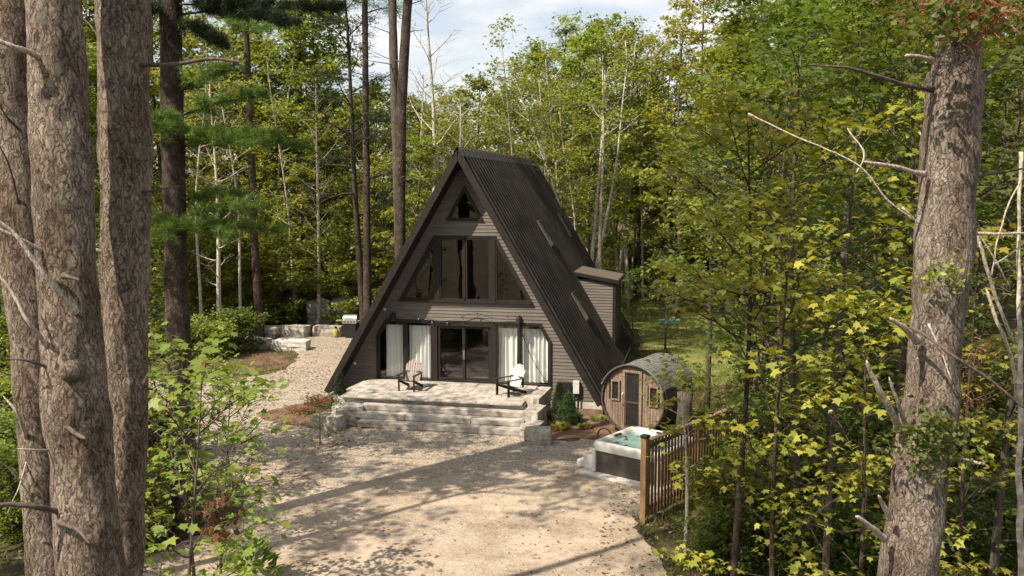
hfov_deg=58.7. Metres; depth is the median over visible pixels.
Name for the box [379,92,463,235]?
leafy tree
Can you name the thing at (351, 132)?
pine tree
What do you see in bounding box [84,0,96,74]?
leafy tree
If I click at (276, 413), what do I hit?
mulch bed
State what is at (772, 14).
maple tree
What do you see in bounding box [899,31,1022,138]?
leafy tree
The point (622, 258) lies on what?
birch tree
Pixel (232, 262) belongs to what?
maple sapling
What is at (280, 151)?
birch tree
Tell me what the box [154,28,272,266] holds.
leafy tree
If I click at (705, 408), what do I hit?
maple tree
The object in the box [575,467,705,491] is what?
concrete pad
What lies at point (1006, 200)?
leafy tree
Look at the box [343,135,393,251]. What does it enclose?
maple tree
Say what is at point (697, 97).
maple tree
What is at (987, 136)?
leafy tree
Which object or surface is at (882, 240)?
maple tree
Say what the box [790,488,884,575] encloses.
bush
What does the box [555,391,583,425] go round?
conifer shrub
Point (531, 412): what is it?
edging stone
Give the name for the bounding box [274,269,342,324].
bush
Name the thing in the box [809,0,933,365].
maple tree
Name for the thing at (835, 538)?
bush
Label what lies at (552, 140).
birch tree
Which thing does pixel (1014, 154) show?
maple tree
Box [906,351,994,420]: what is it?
bush
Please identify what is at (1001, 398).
bush
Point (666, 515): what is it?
ground plants
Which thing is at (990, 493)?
bush
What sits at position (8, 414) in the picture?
bush
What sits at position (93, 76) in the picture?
maple tree
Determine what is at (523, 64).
leafy tree
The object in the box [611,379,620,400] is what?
window
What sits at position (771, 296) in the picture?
leafy tree
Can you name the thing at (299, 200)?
leafy tree
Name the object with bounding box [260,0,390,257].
leafy tree
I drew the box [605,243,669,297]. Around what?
bush
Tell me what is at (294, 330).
stone block
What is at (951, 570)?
maple tree
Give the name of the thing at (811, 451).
maple tree
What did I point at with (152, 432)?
bush
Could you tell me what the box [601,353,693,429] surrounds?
barrel sauna
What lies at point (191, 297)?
bush
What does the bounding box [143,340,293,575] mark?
maple tree
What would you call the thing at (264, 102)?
pine tree
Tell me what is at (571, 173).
maple tree
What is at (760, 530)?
bush
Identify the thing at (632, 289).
maple tree
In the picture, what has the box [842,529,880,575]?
bush
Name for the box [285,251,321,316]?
maple sapling
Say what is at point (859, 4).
maple tree
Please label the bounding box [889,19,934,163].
leafy tree
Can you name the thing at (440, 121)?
maple tree
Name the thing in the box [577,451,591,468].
tub steps
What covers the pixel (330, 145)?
leafy tree
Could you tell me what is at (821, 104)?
leafy tree
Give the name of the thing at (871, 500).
bush
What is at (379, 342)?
window
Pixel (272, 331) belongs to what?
stone block
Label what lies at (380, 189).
maple tree
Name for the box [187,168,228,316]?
maple tree
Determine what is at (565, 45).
leafy tree
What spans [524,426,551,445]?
boulder
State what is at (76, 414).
pine tree
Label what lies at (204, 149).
leafy tree
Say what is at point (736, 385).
bush
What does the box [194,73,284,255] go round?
maple tree
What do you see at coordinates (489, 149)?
wood
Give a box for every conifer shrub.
[328,371,346,411]
[546,380,565,420]
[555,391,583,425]
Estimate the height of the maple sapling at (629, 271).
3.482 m
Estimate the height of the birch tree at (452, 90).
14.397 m
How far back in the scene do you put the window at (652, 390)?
28.84 m
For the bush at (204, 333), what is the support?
on the ground at (674, 542)
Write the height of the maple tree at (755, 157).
12.083 m
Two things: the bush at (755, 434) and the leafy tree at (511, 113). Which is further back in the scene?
the leafy tree at (511, 113)
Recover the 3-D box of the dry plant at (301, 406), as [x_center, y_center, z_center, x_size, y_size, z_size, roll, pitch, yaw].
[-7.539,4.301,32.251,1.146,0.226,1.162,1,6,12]
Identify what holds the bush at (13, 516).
on the ground at (674, 542)
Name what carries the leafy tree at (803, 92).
on the ground at (674, 542)
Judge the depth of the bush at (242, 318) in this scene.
43.84 m
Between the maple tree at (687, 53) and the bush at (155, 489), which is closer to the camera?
the bush at (155, 489)
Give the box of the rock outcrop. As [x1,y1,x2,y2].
[306,298,331,327]
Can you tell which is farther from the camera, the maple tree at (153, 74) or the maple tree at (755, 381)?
the maple tree at (153, 74)
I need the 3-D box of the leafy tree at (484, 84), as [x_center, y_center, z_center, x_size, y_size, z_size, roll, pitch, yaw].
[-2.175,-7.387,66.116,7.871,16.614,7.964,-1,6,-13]
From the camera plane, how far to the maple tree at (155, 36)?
62.26 m
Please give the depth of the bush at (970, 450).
24.23 m
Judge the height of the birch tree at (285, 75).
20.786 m
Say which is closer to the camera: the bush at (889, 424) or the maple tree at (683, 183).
the bush at (889, 424)
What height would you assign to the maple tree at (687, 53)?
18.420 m
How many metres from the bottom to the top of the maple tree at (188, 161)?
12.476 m
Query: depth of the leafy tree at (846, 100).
57.23 m
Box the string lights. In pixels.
[405,312,547,381]
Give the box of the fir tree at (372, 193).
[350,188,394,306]
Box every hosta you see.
[549,421,569,430]
[578,422,592,428]
[590,415,606,420]
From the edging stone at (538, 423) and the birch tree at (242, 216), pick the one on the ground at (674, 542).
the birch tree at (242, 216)
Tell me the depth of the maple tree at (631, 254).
64.02 m
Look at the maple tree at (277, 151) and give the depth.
55.73 m
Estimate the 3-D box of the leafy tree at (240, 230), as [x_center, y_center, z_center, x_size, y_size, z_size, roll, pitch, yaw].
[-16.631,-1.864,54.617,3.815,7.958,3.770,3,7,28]
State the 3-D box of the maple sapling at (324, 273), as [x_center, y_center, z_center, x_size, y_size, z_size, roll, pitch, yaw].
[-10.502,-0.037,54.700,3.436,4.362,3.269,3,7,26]
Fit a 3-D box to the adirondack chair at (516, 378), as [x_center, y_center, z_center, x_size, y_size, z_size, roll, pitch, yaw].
[-0.029,3.173,31.482,0.980,1.014,0.770,-6,9,-44]
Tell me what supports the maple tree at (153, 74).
on the ground at (674, 542)
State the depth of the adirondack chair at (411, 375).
32.52 m
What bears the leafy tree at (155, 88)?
on the ground at (674, 542)
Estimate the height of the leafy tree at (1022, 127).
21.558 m
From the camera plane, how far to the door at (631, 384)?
29.27 m
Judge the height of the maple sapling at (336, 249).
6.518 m
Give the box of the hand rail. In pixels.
[597,428,611,438]
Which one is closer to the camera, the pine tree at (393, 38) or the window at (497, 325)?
the window at (497, 325)
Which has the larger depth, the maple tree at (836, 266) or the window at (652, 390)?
the maple tree at (836, 266)
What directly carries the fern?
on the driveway
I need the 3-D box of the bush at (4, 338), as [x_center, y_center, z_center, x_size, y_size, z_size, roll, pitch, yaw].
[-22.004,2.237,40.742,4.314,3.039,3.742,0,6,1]
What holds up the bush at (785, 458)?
on the ground at (674, 542)
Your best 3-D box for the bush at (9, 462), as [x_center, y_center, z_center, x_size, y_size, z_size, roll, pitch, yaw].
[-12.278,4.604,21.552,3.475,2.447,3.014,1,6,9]
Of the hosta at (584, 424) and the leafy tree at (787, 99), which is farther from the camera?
the leafy tree at (787, 99)
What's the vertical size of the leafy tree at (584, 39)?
17.898 m
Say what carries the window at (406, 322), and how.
in the frame cabin
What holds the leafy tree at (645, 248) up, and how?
on the ground at (674, 542)
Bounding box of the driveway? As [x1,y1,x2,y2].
[0,336,669,575]
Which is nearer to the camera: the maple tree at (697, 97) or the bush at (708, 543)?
the bush at (708, 543)
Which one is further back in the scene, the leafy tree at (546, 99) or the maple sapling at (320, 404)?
the leafy tree at (546, 99)
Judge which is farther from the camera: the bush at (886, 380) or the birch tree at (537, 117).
the birch tree at (537, 117)
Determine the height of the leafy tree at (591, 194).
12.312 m
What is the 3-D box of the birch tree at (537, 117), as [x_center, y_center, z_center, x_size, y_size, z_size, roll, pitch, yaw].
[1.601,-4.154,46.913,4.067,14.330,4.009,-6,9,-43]
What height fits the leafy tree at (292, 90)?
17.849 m
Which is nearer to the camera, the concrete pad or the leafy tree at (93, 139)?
the concrete pad
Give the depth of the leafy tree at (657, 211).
62.39 m
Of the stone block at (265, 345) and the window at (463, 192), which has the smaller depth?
the window at (463, 192)
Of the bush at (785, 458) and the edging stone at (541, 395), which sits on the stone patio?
the edging stone at (541, 395)
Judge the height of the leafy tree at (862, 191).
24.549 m
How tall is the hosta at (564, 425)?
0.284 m
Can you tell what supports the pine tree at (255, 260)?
on the ground at (674, 542)
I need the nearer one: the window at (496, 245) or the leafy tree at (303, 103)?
the window at (496, 245)
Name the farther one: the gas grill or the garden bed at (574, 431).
the gas grill
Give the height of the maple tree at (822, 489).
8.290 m
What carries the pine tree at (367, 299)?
on the ground at (674, 542)
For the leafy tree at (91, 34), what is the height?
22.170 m
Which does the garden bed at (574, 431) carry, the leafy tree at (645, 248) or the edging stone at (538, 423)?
the edging stone at (538, 423)
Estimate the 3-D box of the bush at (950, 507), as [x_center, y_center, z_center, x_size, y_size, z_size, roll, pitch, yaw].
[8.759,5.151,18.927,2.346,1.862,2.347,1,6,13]
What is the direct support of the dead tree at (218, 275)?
on the ground at (674, 542)
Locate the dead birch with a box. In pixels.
[748,113,1023,575]
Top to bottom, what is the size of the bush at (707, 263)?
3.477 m
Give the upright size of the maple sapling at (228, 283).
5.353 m
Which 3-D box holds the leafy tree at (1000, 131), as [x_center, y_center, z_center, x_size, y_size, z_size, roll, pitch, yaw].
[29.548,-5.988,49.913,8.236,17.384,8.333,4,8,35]
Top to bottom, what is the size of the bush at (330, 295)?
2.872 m
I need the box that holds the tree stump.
[676,391,691,428]
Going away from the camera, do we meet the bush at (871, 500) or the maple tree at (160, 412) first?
the bush at (871, 500)
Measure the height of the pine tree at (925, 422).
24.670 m
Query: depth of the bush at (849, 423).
24.12 m
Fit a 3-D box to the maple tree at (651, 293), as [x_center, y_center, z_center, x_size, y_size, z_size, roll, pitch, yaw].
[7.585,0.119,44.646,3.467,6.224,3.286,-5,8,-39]
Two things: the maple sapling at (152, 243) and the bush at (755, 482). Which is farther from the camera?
the maple sapling at (152, 243)
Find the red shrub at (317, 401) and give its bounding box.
[303,392,332,408]
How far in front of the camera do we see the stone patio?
30.56 m
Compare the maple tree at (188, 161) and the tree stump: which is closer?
the tree stump
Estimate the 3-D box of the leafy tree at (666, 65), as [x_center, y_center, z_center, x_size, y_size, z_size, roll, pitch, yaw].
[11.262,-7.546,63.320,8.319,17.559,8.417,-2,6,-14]
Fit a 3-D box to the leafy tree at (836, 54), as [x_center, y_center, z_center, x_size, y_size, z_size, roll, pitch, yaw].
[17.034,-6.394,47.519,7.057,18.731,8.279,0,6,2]
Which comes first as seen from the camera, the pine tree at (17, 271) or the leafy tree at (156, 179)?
the pine tree at (17, 271)
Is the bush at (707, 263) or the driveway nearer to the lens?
the driveway
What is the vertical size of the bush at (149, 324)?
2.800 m
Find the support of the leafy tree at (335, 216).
on the ground at (674, 542)
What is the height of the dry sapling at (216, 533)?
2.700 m
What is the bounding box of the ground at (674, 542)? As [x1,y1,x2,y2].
[0,194,1023,575]
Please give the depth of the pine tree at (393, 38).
37.85 m
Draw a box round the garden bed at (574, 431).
[545,408,619,439]
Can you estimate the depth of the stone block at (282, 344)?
44.57 m
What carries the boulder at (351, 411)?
on the mulch bed at (276, 413)
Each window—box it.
[378,321,403,379]
[402,240,434,299]
[405,321,431,380]
[439,238,464,300]
[448,190,479,218]
[465,238,489,300]
[495,240,528,301]
[496,324,518,383]
[520,325,548,385]
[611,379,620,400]
[648,386,658,407]
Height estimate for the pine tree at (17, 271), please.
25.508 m
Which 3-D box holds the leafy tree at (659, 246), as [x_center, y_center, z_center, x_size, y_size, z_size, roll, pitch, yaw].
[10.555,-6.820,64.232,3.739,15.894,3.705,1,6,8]
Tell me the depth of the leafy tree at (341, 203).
51.56 m
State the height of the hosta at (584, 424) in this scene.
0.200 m
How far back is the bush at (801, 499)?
19.60 m
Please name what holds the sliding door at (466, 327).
in the frame cabin
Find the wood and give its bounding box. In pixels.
[93,42,1023,277]
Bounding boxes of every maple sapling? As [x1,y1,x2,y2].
[148,240,211,335]
[156,254,223,321]
[159,230,264,323]
[188,243,253,323]
[203,229,288,324]
[231,255,288,324]
[233,228,327,324]
[279,229,346,300]
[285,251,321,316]
[296,392,348,445]
[298,219,392,324]
[315,253,358,301]
[333,237,393,318]
[595,232,636,292]
[622,257,636,291]
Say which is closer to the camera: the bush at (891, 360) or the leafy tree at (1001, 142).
the bush at (891, 360)
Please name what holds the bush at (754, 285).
on the ground at (674, 542)
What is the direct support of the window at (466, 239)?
in the frame cabin
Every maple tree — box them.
[0,182,99,367]
[0,228,101,495]
[86,43,99,240]
[86,45,99,288]
[92,0,230,235]
[96,197,238,419]
[99,261,210,456]
[143,320,304,575]
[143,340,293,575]
[147,356,291,567]
[149,10,233,227]
[150,184,190,290]
[155,118,221,269]
[178,375,280,541]
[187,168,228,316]
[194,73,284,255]
[220,151,290,256]
[243,115,315,316]
[261,195,302,320]
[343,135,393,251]
[352,150,419,284]
[406,108,471,231]
[414,83,482,206]
[540,139,597,241]
[584,136,645,270]
[609,87,670,247]
[621,268,657,355]
[623,82,881,575]
[624,6,741,317]
[625,177,905,575]
[627,28,777,414]
[630,228,701,348]
[633,46,713,284]
[633,352,728,559]
[635,0,928,542]
[647,0,742,298]
[648,33,903,443]
[649,179,703,286]
[653,7,812,350]
[658,64,868,440]
[663,0,906,399]
[666,95,730,301]
[673,160,704,282]
[686,85,976,575]
[708,0,907,355]
[722,0,1016,407]
[734,3,1023,551]
[737,41,843,344]
[754,258,1008,575]
[805,0,1023,379]
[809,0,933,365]
[827,1,934,336]
[844,184,1023,575]
[857,30,1023,575]
[887,0,1023,414]
[930,3,1023,300]
[980,24,1023,316]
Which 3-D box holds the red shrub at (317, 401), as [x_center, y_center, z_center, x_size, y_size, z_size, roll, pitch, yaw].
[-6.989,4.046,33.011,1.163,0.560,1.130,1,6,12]
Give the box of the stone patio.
[340,378,537,435]
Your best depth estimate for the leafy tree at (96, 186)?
48.11 m
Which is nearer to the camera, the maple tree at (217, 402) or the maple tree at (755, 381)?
the maple tree at (217, 402)
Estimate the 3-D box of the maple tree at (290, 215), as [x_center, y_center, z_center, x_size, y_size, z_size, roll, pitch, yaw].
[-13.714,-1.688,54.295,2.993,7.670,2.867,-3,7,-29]
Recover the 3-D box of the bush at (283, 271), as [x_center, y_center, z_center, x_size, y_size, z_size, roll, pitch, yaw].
[-14.421,-0.129,54.447,7.091,4.994,6.150,0,6,-1]
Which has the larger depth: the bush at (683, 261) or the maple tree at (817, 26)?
the bush at (683, 261)
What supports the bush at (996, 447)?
on the ground at (674, 542)
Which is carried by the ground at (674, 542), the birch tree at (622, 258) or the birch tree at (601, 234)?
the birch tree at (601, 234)
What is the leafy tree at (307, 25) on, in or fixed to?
on the ground at (674, 542)
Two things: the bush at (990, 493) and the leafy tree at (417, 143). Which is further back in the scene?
the leafy tree at (417, 143)
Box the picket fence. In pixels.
[640,405,748,523]
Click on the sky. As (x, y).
(472, 17)
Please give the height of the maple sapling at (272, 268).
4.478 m
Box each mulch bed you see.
[149,348,292,377]
[259,399,349,428]
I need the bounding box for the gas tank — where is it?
[333,326,338,336]
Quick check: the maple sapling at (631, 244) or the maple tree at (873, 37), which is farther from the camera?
the maple sapling at (631, 244)
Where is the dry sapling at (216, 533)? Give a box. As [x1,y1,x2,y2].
[183,489,248,573]
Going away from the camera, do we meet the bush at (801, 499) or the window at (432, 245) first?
the bush at (801, 499)
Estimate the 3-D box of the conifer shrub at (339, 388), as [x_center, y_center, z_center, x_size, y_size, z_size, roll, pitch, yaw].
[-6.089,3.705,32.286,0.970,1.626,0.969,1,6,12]
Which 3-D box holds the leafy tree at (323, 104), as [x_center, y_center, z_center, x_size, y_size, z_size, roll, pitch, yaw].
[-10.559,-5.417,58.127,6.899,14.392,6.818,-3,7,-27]
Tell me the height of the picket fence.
2.135 m
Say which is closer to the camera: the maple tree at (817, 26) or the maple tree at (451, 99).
the maple tree at (817, 26)
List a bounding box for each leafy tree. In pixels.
[82,0,98,188]
[82,0,159,210]
[83,0,150,176]
[83,0,227,299]
[83,2,99,221]
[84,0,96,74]
[87,1,220,262]
[89,65,99,184]
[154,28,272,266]
[182,12,308,251]
[184,19,309,236]
[184,86,233,254]
[200,196,268,289]
[221,0,361,306]
[221,38,320,258]
[241,49,361,257]
[258,39,353,289]
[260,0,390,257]
[263,162,342,296]
[288,140,371,272]
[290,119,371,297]
[292,89,389,257]
[303,88,378,236]
[315,195,375,300]
[320,170,391,305]
[328,82,415,271]
[331,79,429,283]
[371,133,449,268]
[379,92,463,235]
[380,96,459,264]
[427,71,531,169]
[437,119,490,168]
[480,82,545,156]
[486,50,565,185]
[503,36,600,220]
[512,67,587,208]
[513,26,658,271]
[525,24,611,212]
[534,11,657,258]
[540,7,621,232]
[555,115,644,272]
[570,14,659,265]
[595,24,700,300]
[610,66,667,299]
[618,52,732,301]
[621,120,699,299]
[641,78,676,301]
[663,0,797,295]
[668,26,778,312]
[690,39,796,332]
[703,0,838,305]
[741,0,853,284]
[777,0,917,329]
[780,0,889,267]
[805,8,999,320]
[808,5,905,274]
[810,5,872,289]
[828,1,924,294]
[864,44,925,292]
[865,0,1023,284]
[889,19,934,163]
[890,38,1022,251]
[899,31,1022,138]
[909,0,1023,336]
[976,0,1023,268]
[977,16,1023,235]
[981,73,1023,266]
[984,52,1023,287]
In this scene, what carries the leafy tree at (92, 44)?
on the ground at (674, 542)
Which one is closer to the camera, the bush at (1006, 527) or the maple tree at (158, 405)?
the maple tree at (158, 405)
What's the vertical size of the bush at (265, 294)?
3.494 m
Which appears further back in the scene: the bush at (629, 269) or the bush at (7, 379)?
the bush at (629, 269)
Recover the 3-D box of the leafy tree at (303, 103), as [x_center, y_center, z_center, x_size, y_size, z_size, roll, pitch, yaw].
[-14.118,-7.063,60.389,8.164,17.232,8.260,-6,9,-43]
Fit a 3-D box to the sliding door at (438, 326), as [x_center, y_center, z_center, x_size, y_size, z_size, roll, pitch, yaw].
[-2.236,2.389,33.509,1.035,2.020,0.094,1,6,12]
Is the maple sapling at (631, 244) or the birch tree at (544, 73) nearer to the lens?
the birch tree at (544, 73)
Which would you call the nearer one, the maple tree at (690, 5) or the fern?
the fern
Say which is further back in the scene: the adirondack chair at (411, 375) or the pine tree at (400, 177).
the pine tree at (400, 177)
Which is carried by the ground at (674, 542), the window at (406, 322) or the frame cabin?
the frame cabin
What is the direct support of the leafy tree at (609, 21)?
on the ground at (674, 542)
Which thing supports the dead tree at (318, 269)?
on the ground at (674, 542)
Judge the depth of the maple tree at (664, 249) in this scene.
63.23 m
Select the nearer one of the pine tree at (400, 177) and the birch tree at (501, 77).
the pine tree at (400, 177)
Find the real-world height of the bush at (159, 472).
2.003 m
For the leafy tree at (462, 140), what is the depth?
54.37 m
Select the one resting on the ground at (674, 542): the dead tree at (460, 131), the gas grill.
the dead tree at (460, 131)
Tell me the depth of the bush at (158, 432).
26.10 m
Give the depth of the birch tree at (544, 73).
51.78 m
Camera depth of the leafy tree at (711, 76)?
65.37 m
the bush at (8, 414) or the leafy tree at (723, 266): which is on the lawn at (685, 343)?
the leafy tree at (723, 266)
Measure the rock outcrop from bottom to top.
1.940 m
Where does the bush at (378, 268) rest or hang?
on the ground at (674, 542)
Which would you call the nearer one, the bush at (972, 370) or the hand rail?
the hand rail
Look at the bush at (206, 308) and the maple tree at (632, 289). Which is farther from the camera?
the bush at (206, 308)
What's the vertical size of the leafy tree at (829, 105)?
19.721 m
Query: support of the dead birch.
on the ground at (674, 542)
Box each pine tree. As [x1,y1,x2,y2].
[0,0,54,575]
[0,0,126,575]
[83,0,240,575]
[150,0,351,538]
[202,20,313,257]
[214,0,282,336]
[277,0,428,323]
[334,0,402,317]
[359,0,432,359]
[368,0,421,324]
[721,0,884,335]
[809,0,1023,575]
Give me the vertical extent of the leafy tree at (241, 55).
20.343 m
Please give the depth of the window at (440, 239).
33.15 m
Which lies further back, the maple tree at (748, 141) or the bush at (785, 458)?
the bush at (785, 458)
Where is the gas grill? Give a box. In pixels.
[336,314,359,337]
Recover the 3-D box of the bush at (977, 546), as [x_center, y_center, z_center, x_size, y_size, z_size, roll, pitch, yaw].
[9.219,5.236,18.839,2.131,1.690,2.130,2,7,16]
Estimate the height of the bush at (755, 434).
2.828 m
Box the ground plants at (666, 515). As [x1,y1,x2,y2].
[0,299,1023,575]
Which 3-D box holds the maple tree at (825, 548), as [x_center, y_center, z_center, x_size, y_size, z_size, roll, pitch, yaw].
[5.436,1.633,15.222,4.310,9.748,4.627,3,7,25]
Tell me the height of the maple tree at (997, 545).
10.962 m
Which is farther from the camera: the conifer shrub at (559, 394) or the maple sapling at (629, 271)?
the maple sapling at (629, 271)
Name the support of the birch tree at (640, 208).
on the lawn at (685, 343)
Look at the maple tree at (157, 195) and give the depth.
54.07 m
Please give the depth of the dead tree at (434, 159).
52.50 m
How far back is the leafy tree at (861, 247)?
52.63 m
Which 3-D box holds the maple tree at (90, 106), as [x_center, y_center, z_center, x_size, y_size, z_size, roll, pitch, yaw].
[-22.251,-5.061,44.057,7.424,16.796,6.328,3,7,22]
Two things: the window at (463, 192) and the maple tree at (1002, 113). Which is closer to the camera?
the window at (463, 192)
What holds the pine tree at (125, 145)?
on the ground at (674, 542)
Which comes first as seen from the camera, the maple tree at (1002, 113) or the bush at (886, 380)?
the bush at (886, 380)
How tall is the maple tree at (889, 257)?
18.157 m
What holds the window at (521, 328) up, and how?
in the frame cabin
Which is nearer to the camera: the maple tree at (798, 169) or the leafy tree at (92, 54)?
the leafy tree at (92, 54)
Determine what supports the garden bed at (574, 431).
on the ground at (674, 542)
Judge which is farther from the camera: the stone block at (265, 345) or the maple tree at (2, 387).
the stone block at (265, 345)
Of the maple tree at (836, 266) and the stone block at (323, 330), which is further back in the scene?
the stone block at (323, 330)
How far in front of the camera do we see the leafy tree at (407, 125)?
63.75 m
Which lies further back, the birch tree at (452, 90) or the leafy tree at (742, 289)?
the birch tree at (452, 90)
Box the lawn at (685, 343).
[621,301,862,386]
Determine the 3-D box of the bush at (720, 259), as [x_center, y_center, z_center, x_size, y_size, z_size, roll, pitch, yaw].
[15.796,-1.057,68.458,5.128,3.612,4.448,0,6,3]
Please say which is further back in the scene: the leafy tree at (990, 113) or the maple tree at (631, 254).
the maple tree at (631, 254)
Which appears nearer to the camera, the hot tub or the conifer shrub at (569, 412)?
the hot tub
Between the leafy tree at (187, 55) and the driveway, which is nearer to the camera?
the driveway
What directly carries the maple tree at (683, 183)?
on the ground at (674, 542)
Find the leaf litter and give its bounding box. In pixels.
[1,314,1017,575]
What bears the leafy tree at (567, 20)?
on the ground at (674, 542)
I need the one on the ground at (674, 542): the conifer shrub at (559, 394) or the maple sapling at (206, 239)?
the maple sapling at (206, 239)
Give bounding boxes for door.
[437,325,464,379]
[464,326,490,380]
[622,372,639,426]
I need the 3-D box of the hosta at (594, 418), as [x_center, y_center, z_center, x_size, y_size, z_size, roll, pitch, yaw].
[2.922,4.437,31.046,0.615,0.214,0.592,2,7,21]
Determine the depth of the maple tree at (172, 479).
17.11 m
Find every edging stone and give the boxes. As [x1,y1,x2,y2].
[332,380,373,401]
[519,420,543,437]
[522,404,546,425]
[525,386,551,411]
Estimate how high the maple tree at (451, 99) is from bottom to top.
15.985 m
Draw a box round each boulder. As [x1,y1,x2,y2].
[311,412,345,430]
[332,402,362,424]
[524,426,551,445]
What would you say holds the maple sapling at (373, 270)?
on the ground at (674, 542)
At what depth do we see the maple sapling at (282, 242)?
49.49 m
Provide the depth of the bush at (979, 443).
24.10 m
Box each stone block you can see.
[229,325,279,338]
[239,336,272,348]
[271,338,310,350]
[278,324,310,337]
[312,324,343,336]
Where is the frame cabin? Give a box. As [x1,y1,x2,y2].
[324,146,634,409]
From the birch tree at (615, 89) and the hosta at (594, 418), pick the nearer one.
the hosta at (594, 418)
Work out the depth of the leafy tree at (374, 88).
59.48 m
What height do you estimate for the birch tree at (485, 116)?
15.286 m
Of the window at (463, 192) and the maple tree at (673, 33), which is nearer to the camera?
the window at (463, 192)
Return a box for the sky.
[82,0,1020,193]
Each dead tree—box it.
[185,54,255,345]
[288,77,344,323]
[391,70,447,230]
[401,0,474,237]
[437,101,474,166]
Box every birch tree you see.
[150,14,244,340]
[184,22,290,337]
[233,0,341,298]
[252,44,324,323]
[427,86,476,172]
[467,76,522,156]
[473,13,555,156]
[491,51,655,268]
[510,64,582,225]
[521,44,597,211]
[540,79,610,238]
[558,43,634,252]
[568,23,683,307]
[606,46,674,302]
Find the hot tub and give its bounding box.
[592,426,694,485]
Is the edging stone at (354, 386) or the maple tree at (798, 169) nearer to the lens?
the edging stone at (354, 386)
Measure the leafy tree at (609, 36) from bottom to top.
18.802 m
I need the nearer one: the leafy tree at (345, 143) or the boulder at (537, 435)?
the boulder at (537, 435)
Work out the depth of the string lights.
32.92 m
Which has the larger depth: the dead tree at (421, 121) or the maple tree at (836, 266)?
the dead tree at (421, 121)
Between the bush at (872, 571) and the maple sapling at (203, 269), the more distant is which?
the maple sapling at (203, 269)
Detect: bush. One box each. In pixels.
[0,309,9,370]
[0,361,14,438]
[0,404,16,475]
[0,435,19,523]
[0,493,23,544]
[101,314,165,362]
[144,459,180,565]
[145,442,220,529]
[147,410,160,457]
[148,314,204,361]
[148,399,212,458]
[157,279,211,319]
[189,265,230,321]
[190,310,240,358]
[208,304,274,354]
[209,281,251,314]
[215,247,315,324]
[227,270,288,324]
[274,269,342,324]
[306,282,357,299]
[311,259,393,317]
[331,296,352,324]
[602,250,650,296]
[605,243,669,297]
[655,251,695,294]
[665,449,822,559]
[672,494,766,575]
[685,254,732,298]
[694,428,772,489]
[705,253,747,289]
[714,381,845,491]
[723,358,803,416]
[738,256,764,296]
[740,501,820,573]
[749,413,862,500]
[762,366,831,412]
[763,486,834,554]
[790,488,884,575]
[804,399,891,480]
[805,515,853,556]
[819,352,896,413]
[833,455,956,533]
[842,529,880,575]
[843,360,906,414]
[843,393,979,481]
[881,496,990,575]
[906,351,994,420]
[940,497,1013,575]
[948,469,1023,544]
[951,406,1023,505]
[951,414,989,480]
[952,403,1017,485]
[959,364,1023,422]
[971,496,1023,567]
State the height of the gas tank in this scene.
0.580 m
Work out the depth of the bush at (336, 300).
51.61 m
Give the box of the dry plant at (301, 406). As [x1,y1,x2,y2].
[285,404,315,414]
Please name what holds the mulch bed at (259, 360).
on the ground at (674, 542)
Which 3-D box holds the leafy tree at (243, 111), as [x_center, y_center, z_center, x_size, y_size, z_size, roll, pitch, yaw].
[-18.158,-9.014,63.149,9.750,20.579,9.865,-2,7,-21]
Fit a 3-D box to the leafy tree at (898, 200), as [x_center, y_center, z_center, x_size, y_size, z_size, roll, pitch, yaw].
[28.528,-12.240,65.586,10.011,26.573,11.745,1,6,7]
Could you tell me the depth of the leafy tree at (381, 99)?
65.12 m
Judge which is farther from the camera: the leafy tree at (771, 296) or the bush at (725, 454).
the leafy tree at (771, 296)
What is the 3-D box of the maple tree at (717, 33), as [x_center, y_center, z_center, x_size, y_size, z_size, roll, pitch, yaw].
[10.698,-4.701,43.310,7.695,16.242,7.786,3,7,22]
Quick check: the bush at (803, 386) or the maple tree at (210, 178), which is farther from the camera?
the maple tree at (210, 178)
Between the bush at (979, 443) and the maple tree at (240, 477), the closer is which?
the maple tree at (240, 477)
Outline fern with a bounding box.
[217,528,286,575]
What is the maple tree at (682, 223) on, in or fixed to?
on the ground at (674, 542)
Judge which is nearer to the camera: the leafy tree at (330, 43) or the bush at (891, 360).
the bush at (891, 360)
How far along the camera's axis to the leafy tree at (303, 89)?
65.40 m
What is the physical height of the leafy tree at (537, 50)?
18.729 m
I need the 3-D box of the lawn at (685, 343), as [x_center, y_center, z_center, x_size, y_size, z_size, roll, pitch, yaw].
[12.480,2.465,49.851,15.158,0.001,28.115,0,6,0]
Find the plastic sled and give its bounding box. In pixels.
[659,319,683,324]
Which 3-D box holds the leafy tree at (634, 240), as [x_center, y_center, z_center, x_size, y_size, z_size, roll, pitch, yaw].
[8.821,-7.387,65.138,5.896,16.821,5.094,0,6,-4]
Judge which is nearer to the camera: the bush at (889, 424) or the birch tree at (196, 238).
the bush at (889, 424)
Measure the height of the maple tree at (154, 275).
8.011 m
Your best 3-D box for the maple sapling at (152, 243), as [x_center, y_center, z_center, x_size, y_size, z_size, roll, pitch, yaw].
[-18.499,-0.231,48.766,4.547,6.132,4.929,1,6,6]
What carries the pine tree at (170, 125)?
on the ground at (674, 542)
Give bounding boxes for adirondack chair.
[395,359,422,391]
[493,364,526,397]
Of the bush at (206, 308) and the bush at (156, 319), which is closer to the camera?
the bush at (156, 319)

